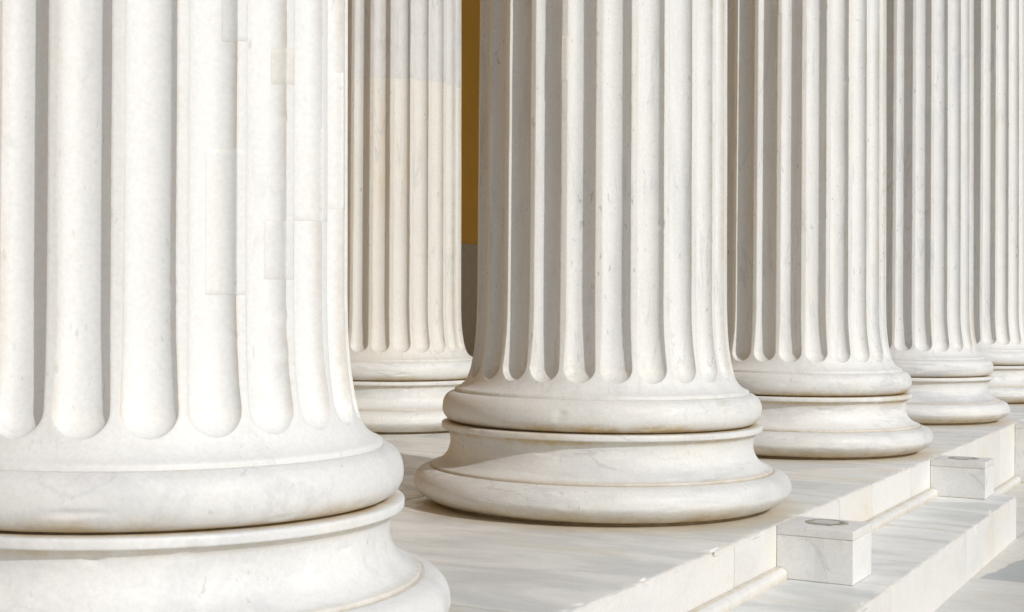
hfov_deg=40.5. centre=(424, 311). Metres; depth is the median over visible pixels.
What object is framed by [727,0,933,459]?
fluted column
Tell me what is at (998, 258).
fluted column
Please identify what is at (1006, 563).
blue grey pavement
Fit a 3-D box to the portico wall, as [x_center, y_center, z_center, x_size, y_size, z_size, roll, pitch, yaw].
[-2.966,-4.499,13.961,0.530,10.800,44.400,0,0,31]
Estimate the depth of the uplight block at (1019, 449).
11.71 m
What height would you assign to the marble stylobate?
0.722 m
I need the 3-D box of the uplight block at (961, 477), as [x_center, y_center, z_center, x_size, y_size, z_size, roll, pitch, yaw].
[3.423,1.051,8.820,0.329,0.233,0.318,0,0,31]
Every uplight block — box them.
[777,516,871,585]
[930,455,993,498]
[1015,421,1023,482]
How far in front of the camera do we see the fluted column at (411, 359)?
10.57 m
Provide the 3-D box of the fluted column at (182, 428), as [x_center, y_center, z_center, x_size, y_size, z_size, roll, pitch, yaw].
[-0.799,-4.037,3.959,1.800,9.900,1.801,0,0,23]
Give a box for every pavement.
[934,483,1023,611]
[972,532,1023,582]
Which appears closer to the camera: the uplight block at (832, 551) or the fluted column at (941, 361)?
the uplight block at (832, 551)
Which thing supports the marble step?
on the pavement at (979, 595)
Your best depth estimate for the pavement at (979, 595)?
7.03 m
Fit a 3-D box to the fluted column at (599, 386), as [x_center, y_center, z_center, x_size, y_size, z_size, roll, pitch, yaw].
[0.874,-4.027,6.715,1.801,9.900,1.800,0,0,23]
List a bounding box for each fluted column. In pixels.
[0,0,450,611]
[347,0,472,433]
[414,0,791,525]
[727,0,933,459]
[886,0,1009,424]
[973,0,1023,403]
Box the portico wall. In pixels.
[461,0,479,356]
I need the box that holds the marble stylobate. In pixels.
[378,404,1023,611]
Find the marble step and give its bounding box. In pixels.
[728,494,1015,611]
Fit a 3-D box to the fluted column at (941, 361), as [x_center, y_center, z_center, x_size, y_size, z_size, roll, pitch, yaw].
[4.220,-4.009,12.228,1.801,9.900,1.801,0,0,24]

